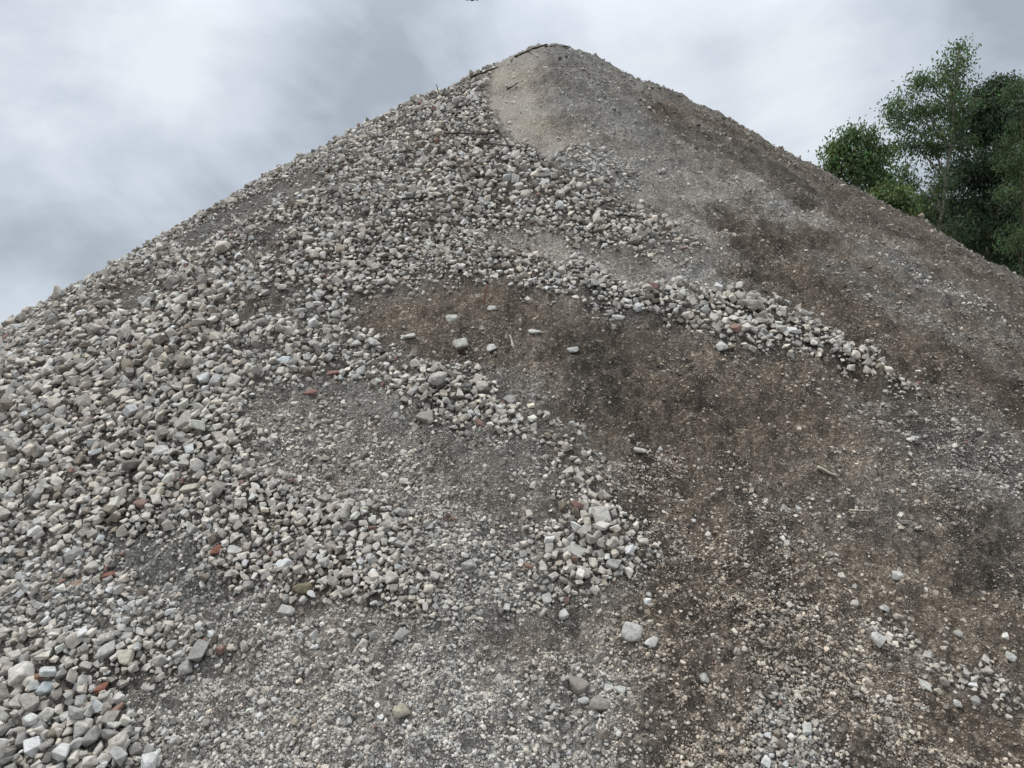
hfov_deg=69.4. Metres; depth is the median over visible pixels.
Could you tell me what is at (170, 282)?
stone
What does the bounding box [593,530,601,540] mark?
stone
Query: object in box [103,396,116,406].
stone
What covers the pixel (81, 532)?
stone
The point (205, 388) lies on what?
stone
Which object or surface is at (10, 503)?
stone
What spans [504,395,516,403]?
stone
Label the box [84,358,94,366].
stone
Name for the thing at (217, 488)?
stone
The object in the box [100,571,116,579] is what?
brick piece
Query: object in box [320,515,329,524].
stone
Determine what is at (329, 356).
stone
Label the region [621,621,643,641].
stone
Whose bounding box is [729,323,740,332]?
stone
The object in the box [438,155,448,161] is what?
stone
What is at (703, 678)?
stone
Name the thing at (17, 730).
stone
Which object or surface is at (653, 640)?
stone
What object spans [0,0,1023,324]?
sky
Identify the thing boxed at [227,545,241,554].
stone
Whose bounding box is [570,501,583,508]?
stone
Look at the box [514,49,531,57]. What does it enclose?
wood scrap
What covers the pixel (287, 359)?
stone
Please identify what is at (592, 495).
stone
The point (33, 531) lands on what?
stone
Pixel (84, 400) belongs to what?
stone
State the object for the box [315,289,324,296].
stone
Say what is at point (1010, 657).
stone
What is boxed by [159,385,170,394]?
stone
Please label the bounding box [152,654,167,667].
stone
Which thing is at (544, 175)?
stone
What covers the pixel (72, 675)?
stone
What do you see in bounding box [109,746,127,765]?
stone
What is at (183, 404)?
stone
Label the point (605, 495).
stone
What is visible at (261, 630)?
stick
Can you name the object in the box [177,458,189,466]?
stone
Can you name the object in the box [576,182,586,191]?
stone
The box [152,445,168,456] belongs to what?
stone
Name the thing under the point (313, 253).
stone
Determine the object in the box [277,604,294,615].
stone
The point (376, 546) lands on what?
stone
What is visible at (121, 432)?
stone
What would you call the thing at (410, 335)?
stone
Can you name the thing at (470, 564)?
stone
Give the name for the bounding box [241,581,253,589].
stone
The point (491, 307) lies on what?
stone
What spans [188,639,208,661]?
stone
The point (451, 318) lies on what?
stone
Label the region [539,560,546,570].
stone
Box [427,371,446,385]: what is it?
stone
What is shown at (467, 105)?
stick
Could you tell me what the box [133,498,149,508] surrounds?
stone
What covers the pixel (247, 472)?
stone
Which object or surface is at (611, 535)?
stone
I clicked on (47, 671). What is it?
stone
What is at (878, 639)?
stone
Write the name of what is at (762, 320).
stone
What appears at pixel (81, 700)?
stone
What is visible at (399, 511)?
stone
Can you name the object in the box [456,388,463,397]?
stone
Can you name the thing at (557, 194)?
stone
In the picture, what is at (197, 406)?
stone
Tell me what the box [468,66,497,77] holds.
stick
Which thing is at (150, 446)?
stone
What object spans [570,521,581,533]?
stone
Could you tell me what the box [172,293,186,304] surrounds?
stone
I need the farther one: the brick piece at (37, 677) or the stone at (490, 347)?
the stone at (490, 347)
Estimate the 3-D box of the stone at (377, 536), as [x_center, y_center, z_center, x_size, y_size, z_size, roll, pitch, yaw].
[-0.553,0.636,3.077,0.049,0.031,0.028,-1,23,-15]
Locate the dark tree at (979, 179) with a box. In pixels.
[927,69,1023,273]
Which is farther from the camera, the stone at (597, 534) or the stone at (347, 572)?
the stone at (597, 534)
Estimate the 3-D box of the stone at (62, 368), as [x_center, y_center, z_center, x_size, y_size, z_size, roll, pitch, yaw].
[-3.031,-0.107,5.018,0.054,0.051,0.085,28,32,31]
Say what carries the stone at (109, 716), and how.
on the crushed stones
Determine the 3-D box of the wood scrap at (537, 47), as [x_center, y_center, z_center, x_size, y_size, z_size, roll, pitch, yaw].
[0.452,-5.493,12.048,0.265,0.084,0.038,0,-1,6]
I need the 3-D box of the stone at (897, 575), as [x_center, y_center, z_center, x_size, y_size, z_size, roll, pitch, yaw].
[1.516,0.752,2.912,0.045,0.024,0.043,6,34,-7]
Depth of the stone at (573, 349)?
4.20 m
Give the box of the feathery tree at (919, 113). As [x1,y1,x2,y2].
[870,33,994,249]
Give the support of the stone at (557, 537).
on the rubble heap
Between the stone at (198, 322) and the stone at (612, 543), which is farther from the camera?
the stone at (198, 322)
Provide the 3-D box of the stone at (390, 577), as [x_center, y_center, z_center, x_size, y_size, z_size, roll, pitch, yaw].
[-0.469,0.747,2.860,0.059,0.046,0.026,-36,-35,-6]
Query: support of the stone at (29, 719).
on the crushed stones
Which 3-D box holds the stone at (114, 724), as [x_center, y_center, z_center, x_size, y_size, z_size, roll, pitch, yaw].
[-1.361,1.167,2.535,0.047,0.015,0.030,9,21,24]
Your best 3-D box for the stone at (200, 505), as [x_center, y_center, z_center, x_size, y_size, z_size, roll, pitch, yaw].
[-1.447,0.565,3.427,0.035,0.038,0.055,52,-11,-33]
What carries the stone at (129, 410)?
on the rubble heap
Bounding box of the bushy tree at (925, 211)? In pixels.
[912,184,1022,273]
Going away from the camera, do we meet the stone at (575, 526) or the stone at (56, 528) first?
the stone at (575, 526)
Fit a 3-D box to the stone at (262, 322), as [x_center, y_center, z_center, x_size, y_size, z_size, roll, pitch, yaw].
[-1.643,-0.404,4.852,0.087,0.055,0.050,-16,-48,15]
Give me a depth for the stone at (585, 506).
3.15 m
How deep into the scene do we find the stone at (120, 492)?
3.59 m
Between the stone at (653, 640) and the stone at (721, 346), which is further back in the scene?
the stone at (721, 346)
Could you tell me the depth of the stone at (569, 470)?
3.31 m
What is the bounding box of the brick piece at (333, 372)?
[326,370,338,375]
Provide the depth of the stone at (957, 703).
2.51 m
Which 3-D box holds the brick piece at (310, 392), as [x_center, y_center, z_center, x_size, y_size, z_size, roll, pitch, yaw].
[-1.124,0.047,4.124,0.093,0.021,0.039,-5,34,17]
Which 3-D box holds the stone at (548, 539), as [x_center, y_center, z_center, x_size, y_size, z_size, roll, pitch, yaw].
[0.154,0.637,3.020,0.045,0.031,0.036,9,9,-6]
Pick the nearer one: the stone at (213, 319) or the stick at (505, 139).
the stone at (213, 319)
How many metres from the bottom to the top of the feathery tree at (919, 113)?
13.863 m
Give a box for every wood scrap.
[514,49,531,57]
[532,44,547,49]
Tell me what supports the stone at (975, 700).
on the rubble heap
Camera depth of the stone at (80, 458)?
3.93 m
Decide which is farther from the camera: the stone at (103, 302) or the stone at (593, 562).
the stone at (103, 302)
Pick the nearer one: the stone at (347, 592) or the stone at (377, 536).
the stone at (347, 592)
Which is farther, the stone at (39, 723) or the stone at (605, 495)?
the stone at (605, 495)
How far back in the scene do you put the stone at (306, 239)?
5.85 m
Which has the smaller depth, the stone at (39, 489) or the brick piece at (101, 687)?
the brick piece at (101, 687)
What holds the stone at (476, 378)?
on the rubble heap
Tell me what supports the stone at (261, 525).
on the rubble heap
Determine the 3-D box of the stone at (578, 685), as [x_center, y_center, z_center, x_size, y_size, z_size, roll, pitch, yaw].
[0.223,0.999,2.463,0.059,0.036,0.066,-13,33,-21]
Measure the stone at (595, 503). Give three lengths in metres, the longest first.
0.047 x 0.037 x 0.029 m
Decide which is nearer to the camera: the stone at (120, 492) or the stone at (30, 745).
the stone at (30, 745)
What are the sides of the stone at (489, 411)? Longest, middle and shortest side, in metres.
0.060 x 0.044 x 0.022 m
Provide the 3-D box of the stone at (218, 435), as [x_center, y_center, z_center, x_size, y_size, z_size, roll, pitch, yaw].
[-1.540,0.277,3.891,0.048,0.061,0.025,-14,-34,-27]
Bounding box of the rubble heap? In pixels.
[0,43,1023,767]
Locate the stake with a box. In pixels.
[483,284,487,303]
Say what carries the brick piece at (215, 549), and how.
on the gravel fines
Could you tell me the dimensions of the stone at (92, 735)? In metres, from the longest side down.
0.072 x 0.056 x 0.040 m
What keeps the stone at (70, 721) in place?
on the rubble heap
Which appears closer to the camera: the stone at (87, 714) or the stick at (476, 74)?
the stone at (87, 714)
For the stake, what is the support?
on the rubble heap
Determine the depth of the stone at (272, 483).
3.45 m
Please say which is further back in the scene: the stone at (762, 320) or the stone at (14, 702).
the stone at (762, 320)
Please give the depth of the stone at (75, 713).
2.57 m
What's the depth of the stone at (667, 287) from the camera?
4.81 m
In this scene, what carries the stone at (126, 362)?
on the rubble heap
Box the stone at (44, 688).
[36,681,53,695]
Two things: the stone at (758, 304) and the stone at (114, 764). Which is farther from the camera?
the stone at (758, 304)
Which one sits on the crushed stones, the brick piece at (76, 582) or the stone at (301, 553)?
the stone at (301, 553)
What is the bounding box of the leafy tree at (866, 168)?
[808,115,928,212]
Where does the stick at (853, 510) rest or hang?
on the rubble heap
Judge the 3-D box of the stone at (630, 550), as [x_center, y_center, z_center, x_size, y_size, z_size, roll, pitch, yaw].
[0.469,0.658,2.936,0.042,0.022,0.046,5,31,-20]
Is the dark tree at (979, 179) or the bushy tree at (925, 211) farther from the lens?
the bushy tree at (925, 211)
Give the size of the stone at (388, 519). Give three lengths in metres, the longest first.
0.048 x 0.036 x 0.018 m
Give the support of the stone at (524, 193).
on the rubble heap
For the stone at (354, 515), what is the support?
on the rubble heap
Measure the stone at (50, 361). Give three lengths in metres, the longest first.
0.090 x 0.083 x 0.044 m
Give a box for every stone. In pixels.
[0,393,8,400]
[0,400,14,406]
[0,453,10,461]
[0,468,9,480]
[0,508,10,519]
[0,683,9,701]
[1,747,16,759]
[3,437,16,452]
[6,502,17,513]
[8,661,34,686]
[9,693,21,709]
[13,727,25,733]
[18,651,28,662]
[18,692,39,711]
[20,711,31,718]
[22,713,38,725]
[23,736,42,757]
[26,720,47,735]
[27,525,42,536]
[28,494,40,507]
[29,649,44,657]
[32,484,43,494]
[32,515,46,525]
[33,408,52,418]
[33,530,44,541]
[34,650,50,660]
[36,681,53,695]
[37,699,49,709]
[38,707,53,722]
[39,666,55,676]
[45,358,53,365]
[45,730,57,738]
[47,395,61,409]
[49,523,62,532]
[52,743,69,760]
[53,285,61,297]
[55,643,66,653]
[56,525,67,534]
[58,364,71,372]
[60,712,67,721]
[61,351,72,361]
[63,546,84,563]
[63,567,75,576]
[65,632,83,649]
[66,669,78,683]
[66,717,77,726]
[68,705,83,719]
[70,737,82,751]
[73,454,85,463]
[73,719,90,737]
[74,393,91,408]
[75,695,87,707]
[77,527,90,538]
[82,701,94,719]
[82,725,101,746]
[83,704,92,717]
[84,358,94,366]
[84,561,97,570]
[87,439,99,446]
[88,448,101,455]
[90,374,103,380]
[91,440,98,449]
[91,699,102,712]
[93,741,102,756]
[95,640,115,660]
[96,299,114,308]
[99,365,111,371]
[99,702,111,715]
[99,710,119,723]
[100,505,117,514]
[102,366,115,378]
[102,729,119,739]
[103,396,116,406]
[107,328,119,335]
[107,443,118,452]
[107,721,121,728]
[108,496,119,507]
[108,511,120,522]
[108,731,128,750]
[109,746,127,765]
[110,390,118,396]
[111,350,120,360]
[111,759,116,767]
[115,388,129,398]
[115,427,127,436]
[115,486,125,498]
[116,524,127,537]
[116,650,134,664]
[119,323,130,337]
[120,725,133,737]
[121,358,132,370]
[121,460,137,470]
[122,404,138,417]
[129,430,143,437]
[129,742,141,755]
[132,381,142,388]
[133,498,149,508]
[138,459,148,472]
[144,442,157,449]
[147,321,157,329]
[148,420,156,426]
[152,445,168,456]
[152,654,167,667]
[154,425,169,440]
[155,335,167,345]
[158,512,165,524]
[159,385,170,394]
[163,276,180,289]
[163,624,170,637]
[166,428,178,438]
[170,392,182,401]
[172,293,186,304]
[175,410,190,429]
[176,355,191,368]
[177,398,187,409]
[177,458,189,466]
[178,659,192,676]
[179,483,197,492]
[181,377,191,385]
[184,443,193,453]
[186,521,197,534]
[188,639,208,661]
[189,419,204,430]
[189,458,204,471]
[190,409,199,418]
[191,318,206,325]
[191,402,204,410]
[192,355,204,365]
[192,371,202,380]
[196,274,206,284]
[196,372,209,382]
[197,502,204,509]
[200,390,210,397]
[201,385,208,391]
[206,315,217,322]
[207,272,218,284]
[207,352,216,358]
[207,482,213,489]
[209,373,222,385]
[210,399,222,404]
[210,480,225,497]
[212,293,223,299]
[213,431,223,440]
[213,444,226,449]
[215,241,229,252]
[225,373,240,388]
[227,545,241,554]
[234,498,245,507]
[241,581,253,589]
[242,467,252,477]
[243,362,251,373]
[251,335,258,348]
[255,317,267,326]
[257,520,266,529]
[261,571,271,580]
[267,477,276,489]
[275,558,293,571]
[277,356,291,363]
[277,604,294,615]
[281,536,292,542]
[292,582,312,593]
[293,563,302,573]
[297,549,304,559]
[302,211,309,219]
[302,234,312,243]
[302,366,312,376]
[304,536,317,548]
[309,249,318,257]
[310,355,316,362]
[310,513,319,523]
[314,343,320,354]
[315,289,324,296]
[317,557,329,567]
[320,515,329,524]
[321,352,333,361]
[324,541,336,550]
[328,575,338,586]
[330,512,340,521]
[340,506,350,512]
[340,587,352,595]
[342,567,353,577]
[343,521,355,530]
[344,419,354,428]
[350,511,359,519]
[358,532,368,540]
[368,337,380,346]
[368,555,377,563]
[371,541,379,549]
[373,532,384,540]
[384,570,398,583]
[385,516,391,524]
[390,551,399,564]
[392,507,405,516]
[392,703,410,718]
[393,627,410,640]
[394,540,403,547]
[395,183,405,191]
[396,532,404,540]
[403,333,415,338]
[403,537,414,548]
[410,359,419,367]
[415,410,432,422]
[418,383,428,393]
[420,389,429,401]
[424,584,432,592]
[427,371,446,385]
[430,362,439,372]
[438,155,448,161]
[445,314,458,321]
[452,338,467,348]
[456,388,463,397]
[459,413,468,421]
[462,559,476,571]
[473,375,482,384]
[475,418,484,427]
[476,381,487,390]
[482,692,488,699]
[485,409,492,414]
[486,344,496,351]
[487,305,496,310]
[497,418,508,425]
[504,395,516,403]
[520,189,530,199]
[527,414,536,421]
[528,329,540,333]
[538,173,550,178]
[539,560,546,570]
[541,592,552,605]
[544,536,554,543]
[551,532,560,541]
[553,548,562,554]
[555,189,563,197]
[558,500,565,511]
[559,576,567,584]
[559,608,568,619]
[561,466,572,474]
[566,543,585,557]
[567,347,578,352]
[569,675,589,693]
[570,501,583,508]
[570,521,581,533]
[575,474,584,483]
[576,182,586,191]
[578,696,588,703]
[580,510,588,517]
[581,501,588,510]
[582,567,590,578]
[586,533,595,543]
[588,490,597,499]
[588,557,597,567]
[589,695,609,710]
[591,499,600,506]
[591,506,610,522]
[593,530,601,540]
[594,521,609,530]
[598,729,608,739]
[600,489,611,498]
[603,682,613,691]
[605,536,618,549]
[606,559,621,569]
[609,533,619,539]
[612,314,624,320]
[614,685,626,693]
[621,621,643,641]
[625,544,634,554]
[632,522,638,530]
[634,447,646,452]
[637,538,648,544]
[644,636,657,646]
[650,282,657,292]
[664,284,672,290]
[677,289,685,299]
[699,673,709,682]
[716,341,728,350]
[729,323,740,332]
[734,292,745,298]
[743,299,764,309]
[756,317,769,324]
[802,722,811,735]
[871,632,885,647]
[880,605,888,611]
[892,570,903,579]
[918,678,931,692]
[953,630,962,637]
[953,699,962,707]
[970,695,980,706]
[1005,651,1016,661]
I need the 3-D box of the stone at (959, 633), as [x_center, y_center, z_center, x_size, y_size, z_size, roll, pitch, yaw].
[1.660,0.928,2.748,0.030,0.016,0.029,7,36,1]
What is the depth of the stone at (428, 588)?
2.79 m
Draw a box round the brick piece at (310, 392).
[303,389,317,395]
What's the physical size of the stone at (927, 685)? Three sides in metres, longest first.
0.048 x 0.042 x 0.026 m
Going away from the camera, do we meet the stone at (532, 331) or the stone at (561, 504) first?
the stone at (561, 504)
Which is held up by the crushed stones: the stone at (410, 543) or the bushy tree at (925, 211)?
the stone at (410, 543)
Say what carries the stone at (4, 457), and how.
on the rubble heap
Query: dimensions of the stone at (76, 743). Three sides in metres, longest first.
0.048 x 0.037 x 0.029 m
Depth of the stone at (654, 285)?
4.78 m
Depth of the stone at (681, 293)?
4.67 m
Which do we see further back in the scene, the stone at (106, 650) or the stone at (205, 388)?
the stone at (205, 388)
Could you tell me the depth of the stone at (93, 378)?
4.78 m
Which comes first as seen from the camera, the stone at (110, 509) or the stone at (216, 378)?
the stone at (110, 509)
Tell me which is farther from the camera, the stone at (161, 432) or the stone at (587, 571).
the stone at (161, 432)
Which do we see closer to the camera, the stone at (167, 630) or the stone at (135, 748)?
the stone at (135, 748)
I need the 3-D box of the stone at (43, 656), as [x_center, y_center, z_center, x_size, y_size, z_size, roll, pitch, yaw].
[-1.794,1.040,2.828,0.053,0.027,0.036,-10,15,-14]
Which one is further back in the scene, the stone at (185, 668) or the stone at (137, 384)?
the stone at (137, 384)
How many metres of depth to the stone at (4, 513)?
3.67 m
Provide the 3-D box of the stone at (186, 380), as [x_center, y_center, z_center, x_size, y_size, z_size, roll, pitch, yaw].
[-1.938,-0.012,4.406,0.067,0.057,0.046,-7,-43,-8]
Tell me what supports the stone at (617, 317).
on the rubble heap
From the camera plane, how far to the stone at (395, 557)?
2.93 m
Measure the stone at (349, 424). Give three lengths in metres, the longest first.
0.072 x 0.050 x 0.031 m
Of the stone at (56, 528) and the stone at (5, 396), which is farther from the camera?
the stone at (5, 396)
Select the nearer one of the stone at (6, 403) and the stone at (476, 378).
the stone at (476, 378)
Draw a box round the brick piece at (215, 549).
[210,544,221,553]
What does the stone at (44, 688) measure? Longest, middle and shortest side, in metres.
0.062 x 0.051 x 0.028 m
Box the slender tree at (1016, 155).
[978,73,1023,276]
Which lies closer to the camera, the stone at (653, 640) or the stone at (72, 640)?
the stone at (653, 640)
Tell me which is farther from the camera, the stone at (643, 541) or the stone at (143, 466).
the stone at (143, 466)
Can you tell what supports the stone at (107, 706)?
on the rubble heap
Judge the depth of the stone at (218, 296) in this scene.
5.25 m
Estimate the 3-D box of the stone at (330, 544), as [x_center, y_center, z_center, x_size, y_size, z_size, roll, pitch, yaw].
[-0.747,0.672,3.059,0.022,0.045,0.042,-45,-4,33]
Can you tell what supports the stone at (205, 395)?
on the crushed stones
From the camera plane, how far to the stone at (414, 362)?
4.15 m
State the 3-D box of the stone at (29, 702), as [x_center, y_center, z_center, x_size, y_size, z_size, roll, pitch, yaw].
[-1.729,1.141,2.651,0.066,0.041,0.052,27,37,29]
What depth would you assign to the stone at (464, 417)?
3.67 m
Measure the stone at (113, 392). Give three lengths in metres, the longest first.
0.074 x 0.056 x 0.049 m
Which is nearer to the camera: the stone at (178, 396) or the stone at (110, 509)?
the stone at (110, 509)
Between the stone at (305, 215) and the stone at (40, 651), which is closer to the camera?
the stone at (40, 651)
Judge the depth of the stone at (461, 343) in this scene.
4.29 m
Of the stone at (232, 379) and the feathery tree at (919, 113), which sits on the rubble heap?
the stone at (232, 379)
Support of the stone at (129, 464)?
on the rubble heap
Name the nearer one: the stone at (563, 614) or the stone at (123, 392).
the stone at (563, 614)
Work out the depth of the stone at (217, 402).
4.09 m
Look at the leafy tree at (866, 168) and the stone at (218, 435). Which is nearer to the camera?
the stone at (218, 435)
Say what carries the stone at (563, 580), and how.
on the rubble heap
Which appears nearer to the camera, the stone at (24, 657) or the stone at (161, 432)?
the stone at (24, 657)
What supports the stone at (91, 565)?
on the gravel fines
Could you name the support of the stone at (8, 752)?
on the rubble heap
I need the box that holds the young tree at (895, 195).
[863,172,932,219]
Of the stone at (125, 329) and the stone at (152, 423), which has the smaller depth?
the stone at (152, 423)
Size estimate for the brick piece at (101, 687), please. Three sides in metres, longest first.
0.047 x 0.042 x 0.026 m
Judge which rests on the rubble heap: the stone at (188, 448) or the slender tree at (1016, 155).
the stone at (188, 448)
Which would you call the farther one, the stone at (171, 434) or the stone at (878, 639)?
the stone at (171, 434)
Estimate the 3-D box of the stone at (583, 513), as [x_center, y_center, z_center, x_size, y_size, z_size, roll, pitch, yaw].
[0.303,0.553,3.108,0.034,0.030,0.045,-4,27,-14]
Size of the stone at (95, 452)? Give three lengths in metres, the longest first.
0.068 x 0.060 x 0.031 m
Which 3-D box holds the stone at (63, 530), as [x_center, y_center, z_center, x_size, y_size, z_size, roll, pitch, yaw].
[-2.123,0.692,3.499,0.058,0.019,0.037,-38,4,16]
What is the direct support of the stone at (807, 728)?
on the gravel fines
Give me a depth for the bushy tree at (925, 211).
29.53 m
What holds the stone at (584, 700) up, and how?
on the rubble heap
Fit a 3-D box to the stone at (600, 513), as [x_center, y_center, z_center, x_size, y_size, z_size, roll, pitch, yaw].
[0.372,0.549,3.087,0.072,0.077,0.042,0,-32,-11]
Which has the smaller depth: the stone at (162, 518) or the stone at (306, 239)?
the stone at (162, 518)
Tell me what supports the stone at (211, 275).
on the rubble heap
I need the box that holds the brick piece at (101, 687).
[93,682,108,693]
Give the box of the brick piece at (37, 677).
[34,673,44,680]
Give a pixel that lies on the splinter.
(512, 345)
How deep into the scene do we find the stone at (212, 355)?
4.54 m
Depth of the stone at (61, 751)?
2.44 m
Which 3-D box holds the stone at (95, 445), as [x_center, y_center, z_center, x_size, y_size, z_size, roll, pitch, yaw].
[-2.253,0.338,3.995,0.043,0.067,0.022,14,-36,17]
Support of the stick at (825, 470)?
on the rubble heap
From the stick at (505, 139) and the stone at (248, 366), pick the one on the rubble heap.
the stone at (248, 366)
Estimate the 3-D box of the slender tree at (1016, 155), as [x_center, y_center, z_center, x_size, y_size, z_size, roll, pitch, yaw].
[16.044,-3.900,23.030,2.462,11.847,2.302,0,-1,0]
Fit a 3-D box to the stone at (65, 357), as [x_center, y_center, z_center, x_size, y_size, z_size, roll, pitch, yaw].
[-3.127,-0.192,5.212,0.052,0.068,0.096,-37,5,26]
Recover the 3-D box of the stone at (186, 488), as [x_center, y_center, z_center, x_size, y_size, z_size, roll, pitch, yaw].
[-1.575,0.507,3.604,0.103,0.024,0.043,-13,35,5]
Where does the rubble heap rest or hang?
on the ground
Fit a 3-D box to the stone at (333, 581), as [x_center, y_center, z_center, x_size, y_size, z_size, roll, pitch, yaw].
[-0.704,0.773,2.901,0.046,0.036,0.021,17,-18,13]
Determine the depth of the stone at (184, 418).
3.96 m
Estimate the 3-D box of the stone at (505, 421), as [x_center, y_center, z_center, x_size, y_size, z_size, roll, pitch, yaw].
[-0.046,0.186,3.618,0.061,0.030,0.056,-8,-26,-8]
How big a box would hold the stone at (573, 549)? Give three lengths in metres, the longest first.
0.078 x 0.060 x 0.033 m
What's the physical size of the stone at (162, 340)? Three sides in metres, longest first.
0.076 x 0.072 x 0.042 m
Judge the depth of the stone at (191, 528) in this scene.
3.30 m
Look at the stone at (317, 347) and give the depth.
4.44 m
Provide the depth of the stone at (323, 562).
2.97 m
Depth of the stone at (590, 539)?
2.96 m
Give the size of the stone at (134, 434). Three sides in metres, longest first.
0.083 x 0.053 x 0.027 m
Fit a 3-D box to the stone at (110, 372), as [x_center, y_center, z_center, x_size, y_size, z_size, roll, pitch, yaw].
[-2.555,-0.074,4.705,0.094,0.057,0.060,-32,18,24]
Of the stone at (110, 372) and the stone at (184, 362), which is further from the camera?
the stone at (110, 372)
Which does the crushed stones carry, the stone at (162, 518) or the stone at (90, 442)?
the stone at (90, 442)
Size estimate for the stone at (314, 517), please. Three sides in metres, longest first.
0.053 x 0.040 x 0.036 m
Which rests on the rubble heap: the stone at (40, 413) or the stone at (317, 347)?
the stone at (40, 413)
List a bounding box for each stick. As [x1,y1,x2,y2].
[74,361,98,375]
[257,626,269,639]
[443,131,486,134]
[453,101,484,108]
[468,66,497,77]
[479,141,510,146]
[491,122,510,150]
[817,465,838,477]
[849,509,870,511]
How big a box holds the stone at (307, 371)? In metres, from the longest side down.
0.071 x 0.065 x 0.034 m
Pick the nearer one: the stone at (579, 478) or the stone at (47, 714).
the stone at (47, 714)
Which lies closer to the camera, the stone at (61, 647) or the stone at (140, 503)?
the stone at (61, 647)
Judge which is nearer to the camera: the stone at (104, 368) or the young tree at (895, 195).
the stone at (104, 368)
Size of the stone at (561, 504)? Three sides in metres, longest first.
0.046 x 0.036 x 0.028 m
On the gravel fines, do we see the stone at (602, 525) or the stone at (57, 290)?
the stone at (602, 525)
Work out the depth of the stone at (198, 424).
3.89 m
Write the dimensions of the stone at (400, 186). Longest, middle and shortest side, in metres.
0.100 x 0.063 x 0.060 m
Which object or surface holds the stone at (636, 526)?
on the rubble heap
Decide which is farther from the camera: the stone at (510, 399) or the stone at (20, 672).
the stone at (510, 399)
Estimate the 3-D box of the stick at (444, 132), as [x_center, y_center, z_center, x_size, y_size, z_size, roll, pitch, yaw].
[-0.494,-2.594,7.649,0.044,0.198,0.649,1,-1,-45]
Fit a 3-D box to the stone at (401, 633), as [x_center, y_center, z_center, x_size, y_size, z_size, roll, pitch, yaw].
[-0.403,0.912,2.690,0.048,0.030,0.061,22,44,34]
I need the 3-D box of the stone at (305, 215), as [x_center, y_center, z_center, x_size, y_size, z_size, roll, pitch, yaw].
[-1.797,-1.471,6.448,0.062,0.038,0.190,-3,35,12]
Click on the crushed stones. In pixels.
(70, 434)
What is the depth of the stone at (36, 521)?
3.57 m
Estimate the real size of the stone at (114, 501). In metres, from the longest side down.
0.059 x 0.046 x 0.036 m
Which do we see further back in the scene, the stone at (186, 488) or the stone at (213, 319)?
the stone at (213, 319)
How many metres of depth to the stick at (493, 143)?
7.17 m
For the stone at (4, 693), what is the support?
on the rubble heap
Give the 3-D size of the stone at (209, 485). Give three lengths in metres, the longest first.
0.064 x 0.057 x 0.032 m
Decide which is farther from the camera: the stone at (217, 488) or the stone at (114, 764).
the stone at (217, 488)
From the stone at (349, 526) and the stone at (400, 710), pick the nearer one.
the stone at (400, 710)
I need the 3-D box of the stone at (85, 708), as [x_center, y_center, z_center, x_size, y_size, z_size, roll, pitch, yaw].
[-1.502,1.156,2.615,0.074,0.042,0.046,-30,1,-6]
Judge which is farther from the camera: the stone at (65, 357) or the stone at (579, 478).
the stone at (65, 357)
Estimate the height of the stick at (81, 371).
0.111 m
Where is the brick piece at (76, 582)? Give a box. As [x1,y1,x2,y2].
[68,579,82,585]
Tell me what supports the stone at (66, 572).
on the rubble heap
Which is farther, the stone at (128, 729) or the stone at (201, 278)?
the stone at (201, 278)
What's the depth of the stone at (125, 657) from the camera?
2.78 m
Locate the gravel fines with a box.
[0,43,1023,767]
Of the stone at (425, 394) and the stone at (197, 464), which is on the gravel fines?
the stone at (425, 394)
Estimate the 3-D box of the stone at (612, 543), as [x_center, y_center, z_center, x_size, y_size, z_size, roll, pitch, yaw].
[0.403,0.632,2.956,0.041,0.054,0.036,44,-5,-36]
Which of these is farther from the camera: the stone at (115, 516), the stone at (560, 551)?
the stone at (115, 516)
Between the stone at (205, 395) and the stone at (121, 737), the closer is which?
the stone at (121, 737)
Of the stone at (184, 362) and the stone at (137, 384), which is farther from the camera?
the stone at (184, 362)
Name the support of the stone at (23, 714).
on the rubble heap
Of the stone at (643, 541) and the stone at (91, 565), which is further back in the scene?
the stone at (91, 565)
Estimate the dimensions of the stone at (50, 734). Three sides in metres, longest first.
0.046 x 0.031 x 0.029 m
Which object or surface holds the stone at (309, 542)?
on the rubble heap
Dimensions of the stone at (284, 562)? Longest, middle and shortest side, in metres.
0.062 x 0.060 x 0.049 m
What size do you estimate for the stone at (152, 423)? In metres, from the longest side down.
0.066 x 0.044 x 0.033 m
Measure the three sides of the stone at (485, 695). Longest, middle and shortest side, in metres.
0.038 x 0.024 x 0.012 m
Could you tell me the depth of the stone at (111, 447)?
3.95 m
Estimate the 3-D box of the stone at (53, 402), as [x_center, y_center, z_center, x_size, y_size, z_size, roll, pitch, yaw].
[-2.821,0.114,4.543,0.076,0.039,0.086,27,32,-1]
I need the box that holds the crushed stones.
[0,50,1023,767]
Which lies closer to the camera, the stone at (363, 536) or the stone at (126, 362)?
the stone at (363, 536)
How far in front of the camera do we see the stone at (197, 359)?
4.53 m
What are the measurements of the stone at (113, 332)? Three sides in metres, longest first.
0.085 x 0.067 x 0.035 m
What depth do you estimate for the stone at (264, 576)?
3.00 m
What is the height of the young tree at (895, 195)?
8.552 m
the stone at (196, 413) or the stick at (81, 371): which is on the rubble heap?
the stone at (196, 413)
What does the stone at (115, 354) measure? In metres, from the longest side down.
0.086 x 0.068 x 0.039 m
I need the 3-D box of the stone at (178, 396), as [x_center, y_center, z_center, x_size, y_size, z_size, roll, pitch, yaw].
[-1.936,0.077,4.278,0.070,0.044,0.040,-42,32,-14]
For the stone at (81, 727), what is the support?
on the rubble heap
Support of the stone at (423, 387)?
on the rubble heap
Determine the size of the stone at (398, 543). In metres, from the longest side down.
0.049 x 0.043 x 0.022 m
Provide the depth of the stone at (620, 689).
2.45 m
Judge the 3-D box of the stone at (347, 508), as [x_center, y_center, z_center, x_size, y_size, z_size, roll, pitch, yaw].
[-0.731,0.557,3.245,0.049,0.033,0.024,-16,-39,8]
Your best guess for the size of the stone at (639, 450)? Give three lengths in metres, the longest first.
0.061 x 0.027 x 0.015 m
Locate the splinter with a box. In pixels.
[509,335,514,349]
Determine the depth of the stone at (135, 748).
2.47 m
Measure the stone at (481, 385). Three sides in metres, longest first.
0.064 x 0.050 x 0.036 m
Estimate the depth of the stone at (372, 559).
2.95 m

